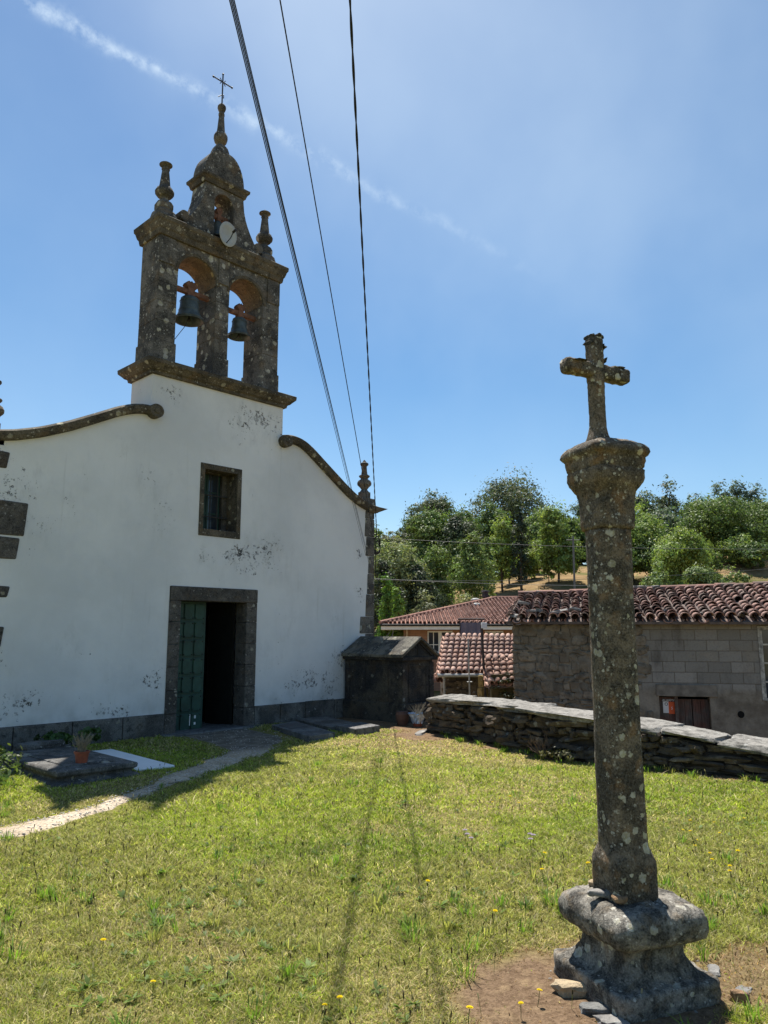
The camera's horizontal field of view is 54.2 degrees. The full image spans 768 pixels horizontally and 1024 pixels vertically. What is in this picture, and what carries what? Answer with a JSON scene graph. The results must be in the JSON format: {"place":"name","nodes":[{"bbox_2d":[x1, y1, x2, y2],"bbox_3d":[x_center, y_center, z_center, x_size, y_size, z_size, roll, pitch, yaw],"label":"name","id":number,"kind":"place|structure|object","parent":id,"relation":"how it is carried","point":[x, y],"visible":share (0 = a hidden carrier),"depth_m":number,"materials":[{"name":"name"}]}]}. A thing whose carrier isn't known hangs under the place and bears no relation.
{"place":"outdoors","nodes":[
{"label":"outdoors","id":0,"kind":"place"},
{"bbox_2d":[0,729,285,837],"bbox_3d":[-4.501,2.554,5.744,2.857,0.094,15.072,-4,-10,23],"label":"path","id":1,"kind":"structure","parent":0,"point":[255,742],"depth_m":8.90,"materials":[{"name":"beige gravel"}]},
{"bbox_2d":[0,717,767,1023],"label":"lawn","id":2,"kind":"structure","parent":0,"point":[485,985],"depth_m":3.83,"materials":[{"name":"green plant"}]},
{"bbox_2d":[0,743,27,786],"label":"tall weeds","id":3,"kind":"object","parent":2,"relation":"on","point":[3,757],"visible":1,"depth_m":7.99,"materials":[{"name":"green plant"}]},
{"bbox_2d":[33,726,101,746],"bbox_3d":[-4.193,3.071,10.067,0.529,0.390,0.937,-9,-13,43],"label":"leafy shrub","id":4,"kind":"object","parent":2,"relation":"on","point":[64,736],"visible":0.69,"depth_m":10.03,"materials":[{"name":"green plant"}]},
{"bbox_2d":[0,739,139,788],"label":"old grave","id":5,"kind":"object","parent":2,"relation":"on","point":[52,763],"visible":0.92,"depth_m":8.33,"materials":[{"name":"stone"}]},
{"bbox_2d":[70,732,93,762],"bbox_3d":[-3.336,2.621,8.332,0.289,0.336,0.229,-9,-13,43],"label":"flower pot","id":6,"kind":"object","parent":5,"relation":"on","point":[81,755],"visible":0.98,"depth_m":8.28,"materials":[{"name":"ceramic"}]},
{"bbox_2d":[94,749,174,770],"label":"marble slab","id":7,"kind":"structure","parent":2,"relation":"on","point":[143,762],"depth_m":9.22,"materials":[{"name":"white stone"}]},
{"bbox_2d":[0,73,386,751],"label":"chapel","id":8,"kind":"structure","parent":2,"relation":"on","point":[182,549],"depth_m":12.68,"materials":[{"name":"paint"}]},
{"bbox_2d":[171,601,205,730],"bbox_3d":[-3.278,2.550,12.467,0.081,2.110,0.660,-9,-13,43],"label":"door leaf","id":9,"kind":"structure","parent":8,"relation":"in","point":[192,621],"depth_m":12.50,"materials":[{"name":"green paint"}]},
{"bbox_2d":[175,281,208,338],"bbox_3d":[-3.456,-3.450,13.241,0.556,1.309,0.668,-1,-9,5],"label":"bell","id":10,"kind":"object","parent":8,"relation":"hanging from","point":[188,314],"visible":0.97,"depth_m":13.23,"materials":[{"name":"grey metal"}]},
{"bbox_2d":[198,462,241,538],"bbox_3d":[-2.971,-0.162,13.117,0.430,1.250,0.840,-9,-13,43],"label":"window frame","id":11,"kind":"structure","parent":8,"relation":"in","point":[220,486],"depth_m":13.26,"materials":[{"name":"stone"}]},
{"bbox_2d":[205,603,235,724],"bbox_3d":[-2.916,2.691,13.347,0.660,2.110,0.045,-7,-11,37],"label":"doorway","id":12,"kind":"structure","parent":8,"relation":"in","point":[221,624],"depth_m":13.31,"materials":[{"name":"brown wood"}]},
{"bbox_2d":[214,207,227,236],"bbox_3d":[-3.099,-5.283,13.949,0.277,0.807,0.417,-3,-10,16],"label":"bell","id":13,"kind":"object","parent":8,"relation":"on","point":[219,219],"visible":0.41,"depth_m":13.93,"materials":[{"name":"brown metal"}]},
{"bbox_2d":[217,221,236,246],"bbox_3d":[-2.861,-5.010,13.514,0.443,0.448,0.330,1,-9,-3],"label":"clock","id":14,"kind":"object","parent":8,"relation":"attached to","point":[228,234],"visible":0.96,"depth_m":13.54,"materials":[{"name":"metal"}]},
{"bbox_2d":[228,303,255,341],"bbox_3d":[-2.718,-3.523,14.004,0.436,0.781,0.728,-3,-10,18],"label":"bell","id":15,"kind":"object","parent":8,"relation":"hanging from","point":[238,332],"visible":0.96,"depth_m":13.98,"materials":[{"name":"grey metal"}]},
{"bbox_2d":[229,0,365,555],"bbox_3d":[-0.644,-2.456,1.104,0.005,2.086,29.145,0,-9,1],"label":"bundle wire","id":16,"kind":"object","parent":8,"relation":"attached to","point":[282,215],"visible":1,"depth_m":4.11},
{"bbox_2d":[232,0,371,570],"bbox_3d":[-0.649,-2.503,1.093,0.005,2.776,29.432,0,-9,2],"label":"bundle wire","id":17,"kind":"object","parent":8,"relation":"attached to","point":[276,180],"visible":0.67,"depth_m":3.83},
{"bbox_2d":[230,0,373,579],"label":"bundle wire","id":18,"kind":"object","parent":8,"relation":"attached to","point":[288,224],"visible":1,"depth_m":4.10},
{"bbox_2d":[279,0,375,546],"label":"overhead cable","id":19,"kind":"object","parent":8,"relation":"attached to","point":[320,232],"visible":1,"depth_m":7.82,"materials":[{"name":"black rubber"}]},
{"bbox_2d":[349,0,376,532],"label":"overhead cable","id":20,"kind":"object","parent":8,"relation":"attached to","point":[355,105],"visible":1,"depth_m":6.89,"materials":[{"name":"black rubber"}]},
{"bbox_2d":[374,533,380,575],"bbox_3d":[-0.134,0.884,15.650,0.136,0.930,0.298,-9,-13,43],"label":"cable coil","id":21,"kind":"object","parent":8,"relation":"attached to","point":[379,544],"visible":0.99,"depth_m":15.64,"materials":[{"name":"black rubber"}]},
{"bbox_2d":[272,721,334,741],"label":"grave slab","id":22,"kind":"structure","parent":2,"relation":"on","point":[304,732],"depth_m":11.86,"materials":[{"name":"stone"}]},
{"bbox_2d":[295,716,353,730],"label":"grave slab","id":23,"kind":"structure","parent":2,"relation":"on","point":[325,722],"depth_m":12.93,"materials":[{"name":"stone"}]},
{"bbox_2d":[336,722,379,735],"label":"grave slab","id":24,"kind":"structure","parent":2,"relation":"on","point":[359,728],"depth_m":12.04,"materials":[{"name":"stone"}]},
{"bbox_2d":[0,755,767,1023],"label":"seed heads","id":25,"kind":"object","parent":2,"relation":"on","point":[540,863],"visible":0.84,"depth_m":4.86,"materials":[{"name":"plant"}]},
{"bbox_2d":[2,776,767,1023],"bbox_3d":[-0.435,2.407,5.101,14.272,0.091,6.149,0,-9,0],"label":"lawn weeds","id":26,"kind":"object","parent":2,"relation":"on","point":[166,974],"visible":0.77,"depth_m":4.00,"materials":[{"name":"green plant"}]},
{"bbox_2d":[341,636,438,722],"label":"tomb house","id":27,"kind":"structure","parent":2,"relation":"on","point":[387,678],"depth_m":13.90,"materials":[{"name":"stone"}]},
{"bbox_2d":[395,711,408,725],"bbox_3d":[0.317,3.591,13.022,0.240,0.250,0.240,-9,-13,43],"label":"clay pot","id":28,"kind":"object","parent":2,"relation":"on","point":[402,718],"visible":0.98,"depth_m":12.94,"materials":[{"name":"ceramic"}]},
{"bbox_2d":[406,702,426,726],"bbox_3d":[0.606,3.477,12.858,0.400,0.424,0.348,-9,-13,43],"label":"foil pot","id":29,"kind":"object","parent":2,"relation":"on","point":[417,716],"visible":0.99,"depth_m":12.79,"materials":[{"name":"plastic"}]},
{"bbox_2d":[527,729,575,762],"bbox_3d":[2.147,2.994,9.629,0.456,0.403,0.734,4,-10,-21],"label":"dead shrub","id":30,"kind":"object","parent":2,"relation":"on","point":[545,753],"visible":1,"depth_m":9.63,"materials":[{"name":"plant"}]},
{"bbox_2d":[550,979,586,997],"bbox_3d":[0.828,2.138,3.359,0.160,0.072,0.090,1,-9,-5],"label":"loose rock","id":31,"kind":"object","parent":2,"relation":"on","point":[563,988],"visible":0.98,"depth_m":3.33,"materials":[{"name":"beige stone"}]},
{"bbox_2d":[579,1002,609,1014],"bbox_3d":[0.904,2.122,3.205,0.136,0.044,0.104,-1,-9,4],"label":"loose rock","id":32,"kind":"object","parent":2,"relation":"on","point":[593,1008],"visible":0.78,"depth_m":3.17,"materials":[{"name":"grey stone"}]},
{"bbox_2d":[593,1013,629,1023],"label":"loose rock","id":33,"kind":"object","parent":2,"relation":"on","point":[612,1018],"visible":0.99,"depth_m":3.10,"materials":[{"name":"stone"}]},
{"bbox_2d":[554,333,721,1023],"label":"wayside cross","id":34,"kind":"object","parent":2,"relation":"on","point":[616,958],"visible":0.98,"depth_m":3.49,"materials":[{"name":"stone"}]},
{"bbox_2d":[587,888,604,897],"bbox_3d":[0.971,1.743,3.432,0.107,0.037,0.051,2,-9,-12],"label":"loose rock","id":35,"kind":"object","parent":34,"relation":"on","point":[596,892],"visible":1,"depth_m":3.41,"materials":[{"name":"stone"}]},
{"bbox_2d":[611,894,627,903],"bbox_3d":[1.054,1.730,3.350,0.070,0.037,0.051,0,-9,-2],"label":"loose rock","id":36,"kind":"object","parent":34,"relation":"on","point":[618,899],"visible":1,"depth_m":3.33,"materials":[{"name":"beige stone"}]},
{"bbox_2d":[707,964,720,976],"bbox_3d":[1.568,2.184,3.564,0.057,0.038,0.123,-3,-10,16],"label":"loose rock","id":37,"kind":"object","parent":2,"relation":"on","point":[714,969],"visible":0.69,"depth_m":3.56,"materials":[{"name":"stone"}]},
{"bbox_2d":[728,989,750,1004],"bbox_3d":[1.552,2.128,3.273,0.091,0.080,0.046,-3,-10,17],"label":"loose rock","id":38,"kind":"object","parent":2,"relation":"on","point":[735,994],"visible":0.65,"depth_m":3.27,"materials":[{"name":"beige stone"}]},
{"bbox_2d":[0,0,767,571],"label":"sky","id":39,"kind":"structure","parent":0,"point":[538,178],"materials":[{"name":"blue"}]},
{"bbox_2d":[374,578,586,585],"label":"hillside wire","id":40,"kind":"object","parent":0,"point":[490,583],"visible":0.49,"depth_m":41.26,"materials":[{"name":"grey metal"}]},
{"bbox_2d":[374,537,685,548],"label":"hillside wire","id":41,"kind":"object","parent":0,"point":[536,545],"visible":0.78,"depth_m":46.69,"materials":[{"name":"grey metal"}]},
{"bbox_2d":[374,556,767,696],"bbox_3d":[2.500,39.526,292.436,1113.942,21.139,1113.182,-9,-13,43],"label":"hillside","id":42,"kind":"structure","parent":0,"point":[539,582],"depth_m":76.65,"materials":[{"name":"beige soil"}]},
{"bbox_2d":[374,572,395,636],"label":"conifer","id":43,"kind":"object","parent":42,"relation":"on","point":[388,598],"visible":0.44,"depth_m":45.50,"materials":[{"name":"green plant"}]},
{"bbox_2d":[373,559,409,634],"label":"dark tree","id":44,"kind":"object","parent":42,"relation":"on","point":[384,566],"visible":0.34,"depth_m":52.52,"materials":[{"name":"green plant"}]},
{"bbox_2d":[376,531,406,552],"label":"hilltop tree","id":45,"kind":"object","parent":42,"relation":"on","point":[385,537],"visible":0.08,"depth_m":107.90,"materials":[{"name":"green plant"}]},
{"bbox_2d":[389,587,406,635],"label":"conifer","id":46,"kind":"object","parent":42,"relation":"on","point":[397,609],"visible":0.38,"depth_m":43.52,"materials":[{"name":"green plant"}]},
{"bbox_2d":[373,528,436,615],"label":"chestnut tree","id":47,"kind":"object","parent":42,"relation":"on","point":[398,559],"visible":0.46,"depth_m":56.93,"materials":[{"name":"green plant"}]},
{"bbox_2d":[410,587,435,613],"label":"bush","id":48,"kind":"object","parent":42,"relation":"on","point":[421,608],"visible":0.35,"depth_m":51.42,"materials":[{"name":"green plant"}]},
{"bbox_2d":[401,563,447,614],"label":"dark tree","id":49,"kind":"object","parent":42,"relation":"on","point":[418,569],"visible":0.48,"depth_m":56.29,"materials":[{"name":"green plant"}]},
{"bbox_2d":[399,505,450,559],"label":"broadleaf tree","id":50,"kind":"object","parent":42,"relation":"on","point":[425,526],"visible":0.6,"depth_m":94.09,"materials":[{"name":"green plant"}]},
{"bbox_2d":[396,488,458,543],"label":"gum tree","id":51,"kind":"object","parent":42,"relation":"on","point":[443,505],"visible":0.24,"depth_m":112.46,"materials":[{"name":"green plant"}]},
{"bbox_2d":[417,541,458,604],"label":"broadleaf tree","id":52,"kind":"object","parent":42,"relation":"on","point":[434,567],"visible":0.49,"depth_m":62.45,"materials":[{"name":"green plant"}]},
{"bbox_2d":[435,546,455,582],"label":"slope tree","id":53,"kind":"object","parent":42,"relation":"on","point":[447,551],"visible":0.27,"depth_m":86.67,"materials":[{"name":"green plant"}]},
{"bbox_2d":[379,590,520,690],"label":"brick house","id":54,"kind":"structure","parent":42,"relation":"on","point":[431,627],"depth_m":38.72,"materials":[{"name":"brown tile"}]},
{"bbox_2d":[427,631,452,652],"bbox_3d":[2.897,6.741,38.700,1.433,1.186,0.280,0,-9,0],"label":"window frame","id":55,"kind":"structure","parent":54,"relation":"in","point":[433,637],"depth_m":38.77,"materials":[{"name":"white paint"}]},
{"bbox_2d":[447,537,463,579],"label":"slope tree","id":56,"kind":"object","parent":42,"relation":"on","point":[451,545],"visible":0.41,"depth_m":89.58,"materials":[{"name":"green plant"}]},
{"bbox_2d":[428,512,494,579],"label":"dark tree","id":57,"kind":"object","parent":42,"relation":"on","point":[458,526],"visible":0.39,"depth_m":91.41,"materials":[{"name":"green plant"}]},
{"bbox_2d":[448,503,479,526],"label":"broadleaf tree","id":58,"kind":"object","parent":42,"relation":"on","point":[463,514],"visible":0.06,"depth_m":108.90,"materials":[{"name":"green plant"}]},
{"bbox_2d":[454,592,473,603],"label":"bush","id":59,"kind":"object","parent":42,"relation":"on","point":[467,598],"visible":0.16,"depth_m":55.39,"materials":[{"name":"green plant"}]},
{"bbox_2d":[458,618,484,634],"bbox_3d":[2.995,5.419,25.462,0.910,3.597,0.055,0,-9,0],"label":"sheet frame","id":60,"kind":"object","parent":42,"relation":"on","point":[460,619],"visible":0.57,"depth_m":25.72,"materials":[{"name":"grey metal"}]},
{"bbox_2d":[460,622,480,636],"bbox_3d":[2.961,4.043,25.636,0.685,0.526,0.067,0,-9,0],"label":"hanging sheet","id":61,"kind":"object","parent":60,"relation":"hanging from","point":[471,628],"visible":0.62,"depth_m":25.64,"materials":[{"name":"grey fabric"}]},
{"bbox_2d":[434,633,513,696],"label":"tiled shed","id":62,"kind":"structure","parent":42,"relation":"on","point":[451,675],"depth_m":22.47,"materials":[{"name":"tile"}]},
{"bbox_2d":[446,531,503,601],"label":"slender tree","id":63,"kind":"object","parent":42,"relation":"on","point":[473,552],"visible":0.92,"depth_m":65.41,"materials":[{"name":"green plant"}]},
{"bbox_2d":[477,675,487,696],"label":"mossy pillar","id":64,"kind":"structure","parent":42,"relation":"on","point":[480,691],"depth_m":19.63,"materials":[{"name":"yellow stone"}]},
{"bbox_2d":[480,623,486,696],"bbox_3d":[2.635,3.916,19.701,0.171,1.998,0.125,0,-9,0],"label":"dark pole","id":65,"kind":"object","parent":64,"relation":"on","point":[483,625],"visible":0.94,"depth_m":19.76,"materials":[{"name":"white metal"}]},
{"bbox_2d":[477,536,498,595],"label":"slender tree","id":66,"kind":"object","parent":42,"relation":"on","point":[488,550],"visible":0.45,"depth_m":69.97,"materials":[{"name":"green plant"}]},
{"bbox_2d":[473,500,512,570],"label":"broadleaf tree","id":67,"kind":"object","parent":42,"relation":"on","point":[485,518],"visible":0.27,"depth_m":104.42,"materials":[{"name":"green plant"}]},
{"bbox_2d":[483,510,523,591],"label":"broadleaf tree","id":68,"kind":"object","parent":42,"relation":"on","point":[503,530],"visible":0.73,"depth_m":75.81,"materials":[{"name":"green plant"}]},
{"bbox_2d":[464,462,566,527],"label":"gum tree","id":69,"kind":"object","parent":42,"relation":"on","point":[509,498],"visible":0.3,"depth_m":121.18,"materials":[{"name":"green plant"}]},
{"bbox_2d":[508,504,532,590],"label":"dark tree","id":70,"kind":"object","parent":42,"relation":"on","point":[519,526],"visible":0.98,"depth_m":74.06,"materials":[{"name":"green plant"}]},
{"bbox_2d":[522,548,543,577],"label":"slope tree","id":71,"kind":"object","parent":42,"relation":"on","point":[534,564],"visible":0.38,"depth_m":80.76,"materials":[{"name":"green plant"}]},
{"bbox_2d":[520,522,552,564],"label":"slender tree","id":72,"kind":"object","parent":42,"relation":"on","point":[534,532],"visible":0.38,"depth_m":86.19,"materials":[{"name":"green plant"}]},
{"bbox_2d":[539,541,556,581],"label":"slender tree","id":73,"kind":"object","parent":42,"relation":"on","point":[546,569],"visible":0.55,"depth_m":76.92,"materials":[{"name":"green plant"}]},
{"bbox_2d":[520,506,577,556],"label":"broadleaf tree","id":74,"kind":"object","parent":42,"relation":"on","point":[531,520],"visible":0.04,"depth_m":99.97,"materials":[{"name":"green plant"}]},
{"bbox_2d":[527,498,583,582],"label":"broadleaf tree","id":75,"kind":"object","parent":42,"relation":"on","point":[552,521],"visible":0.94,"depth_m":75.74,"materials":[{"name":"green plant"}]},
{"bbox_2d":[374,569,761,580],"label":"hillside wire","id":76,"kind":"object","parent":42,"relation":"on","point":[564,579],"visible":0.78,"depth_m":43.38,"materials":[{"name":"grey metal"}]},
{"bbox_2d":[572,536,575,588],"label":"utility pole","id":77,"kind":"object","parent":42,"relation":"on","point":[574,582],"visible":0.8,"depth_m":55.05,"materials":[{"name":"grey wood"}]},
{"bbox_2d":[568,500,579,517],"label":"skyline tree","id":78,"kind":"object","parent":42,"relation":"on","point":[577,511],"visible":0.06,"depth_m":121.51,"materials":[{"name":"green plant"}]},
{"bbox_2d":[564,515,584,543],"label":"hilltop tree","id":79,"kind":"object","parent":42,"relation":"on","point":[573,521],"visible":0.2,"depth_m":101.33,"materials":[{"name":"green plant"}]},
{"bbox_2d":[423,694,767,780],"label":"dry stone wall","id":80,"kind":"structure","parent":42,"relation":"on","point":[510,724],"depth_m":9.62,"materials":[{"name":"grey stone"}]},
{"bbox_2d":[502,581,767,738],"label":"stone barn","id":81,"kind":"structure","parent":42,"relation":"on","point":[702,655],"depth_m":14.68,"materials":[{"name":"stone"}]},
{"bbox_2d":[482,654,514,698],"bbox_3d":[3.875,4.994,19.337,2.692,2.585,1.377,0,-9,0],"label":"lean to","id":82,"kind":"object","parent":81,"relation":"on","point":[495,666],"visible":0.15,"depth_m":19.18,"materials":[{"name":"tile"}]},
{"bbox_2d":[488,672,513,698],"bbox_3d":[3.399,5.050,18.774,1.607,2.200,0.940,-1,-9,6],"label":"ivy","id":83,"kind":"object","parent":81,"relation":"attached to","point":[497,687],"visible":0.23,"depth_m":18.79,"materials":[{"name":"green plant"}]},
{"bbox_2d":[659,697,674,721],"bbox_3d":[5.515,4.636,14.506,0.291,2.059,0.050,-2,-9,14],"label":"door panel","id":84,"kind":"structure","parent":81,"relation":"in","point":[664,716],"depth_m":14.61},
{"bbox_2d":[662,699,674,713],"bbox_3d":[5.548,3.784,14.599,0.240,0.279,0.011,-2,-9,14],"label":"alarm sign","id":85,"kind":"object","parent":81,"relation":"attached to","point":[669,707],"visible":1,"depth_m":14.60,"materials":[{"name":"plastic"}]},
{"bbox_2d":[678,699,692,725],"bbox_3d":[5.840,4.613,14.430,0.248,1.979,0.035,-2,-9,14],"label":"door leaf","id":86,"kind":"structure","parent":81,"relation":"in","point":[685,709],"depth_m":14.53,"materials":[{"name":"brown wood"}]},
{"bbox_2d":[690,699,709,728],"bbox_3d":[6.087,4.602,14.359,0.357,1.979,0.055,-2,-9,14],"label":"door leaf","id":87,"kind":"structure","parent":81,"relation":"in","point":[700,707],"depth_m":14.46,"materials":[{"name":"wood"}]},
{"bbox_2d":[757,626,767,702],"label":"window frame","id":88,"kind":"structure","parent":81,"relation":"in","point":[762,631],"depth_m":14.22,"materials":[{"name":"white wood"}]},
{"bbox_2d":[632,533,662,574],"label":"slope tree","id":89,"kind":"object","parent":42,"relation":"on","point":[642,549],"visible":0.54,"depth_m":73.77,"materials":[{"name":"green plant"}]},
{"bbox_2d":[631,492,675,580],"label":"broadleaf tree","id":90,"kind":"object","parent":42,"relation":"on","point":[649,527],"visible":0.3,"depth_m":76.31,"materials":[{"name":"green plant"}]},
{"bbox_2d":[639,560,669,586],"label":"bush","id":91,"kind":"object","parent":42,"relation":"on","point":[652,581],"visible":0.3,"depth_m":57.65,"materials":[{"name":"green plant"}]},
{"bbox_2d":[635,484,676,516],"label":"gum tree","id":92,"kind":"object","parent":42,"relation":"on","point":[644,501],"visible":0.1,"depth_m":122.25,"materials":[{"name":"green plant"}]},
{"bbox_2d":[648,506,679,539],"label":"skyline tree","id":93,"kind":"object","parent":42,"relation":"on","point":[669,518],"visible":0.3,"depth_m":104.68,"materials":[{"name":"green plant"}]},
{"bbox_2d":[649,474,683,524],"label":"gum tree","id":94,"kind":"object","parent":42,"relation":"on","point":[672,501],"visible":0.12,"depth_m":126.74,"materials":[{"name":"green plant"}]},
{"bbox_2d":[644,523,717,584],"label":"broadleaf tree","id":95,"kind":"object","parent":42,"relation":"on","point":[678,560],"visible":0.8,"depth_m":65.15,"materials":[{"name":"green plant"}]},
{"bbox_2d":[679,562,723,584],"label":"bush","id":96,"kind":"object","parent":42,"relation":"on","point":[696,576],"visible":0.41,"depth_m":59.45,"materials":[{"name":"green plant"}]},
{"bbox_2d":[695,545,724,576],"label":"slope tree","id":97,"kind":"object","parent":42,"relation":"on","point":[717,557],"visible":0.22,"depth_m":71.56,"materials":[{"name":"green plant"}]},
{"bbox_2d":[669,492,767,552],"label":"broadleaf tree","id":98,"kind":"object","parent":42,"relation":"on","point":[716,518],"visible":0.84,"depth_m":82.37,"materials":[{"name":"green plant"}]},
{"bbox_2d":[704,479,736,501],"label":"skyline tree","id":99,"kind":"object","parent":42,"relation":"on","point":[716,490],"visible":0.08,"depth_m":129.58,"materials":[{"name":"green plant"}]},
{"bbox_2d":[714,533,757,565],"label":"slope tree","id":100,"kind":"object","parent":42,"relation":"on","point":[728,547],"visible":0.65,"depth_m":77.73,"materials":[{"name":"green plant"}]},
{"bbox_2d":[720,561,754,582],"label":"bush","id":101,"kind":"object","parent":42,"relation":"on","point":[735,579],"visible":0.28,"depth_m":61.73,"materials":[{"name":"green plant"}]},
{"bbox_2d":[728,475,751,509],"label":"skyline tree","id":102,"kind":"object","parent":42,"relation":"on","point":[736,491],"visible":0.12,"depth_m":130.15,"materials":[{"name":"green plant"}]},
{"bbox_2d":[733,541,767,569],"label":"slope tree","id":103,"kind":"object","parent":42,"relation":"on","point":[752,551],"visible":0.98,"depth_m":75.51,"materials":[{"name":"green plant"}]},
{"bbox_2d":[734,498,767,544],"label":"broadleaf tree","id":104,"kind":"object","parent":42,"relation":"on","point":[764,508],"visible":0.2,"depth_m":84.83,"materials":[{"name":"green plant"}]},
{"bbox_2d":[742,478,767,508],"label":"skyline tree","id":105,"kind":"object","parent":42,"relation":"on","point":[752,493],"visible":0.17,"depth_m":127.83,"materials":[{"name":"green plant"}]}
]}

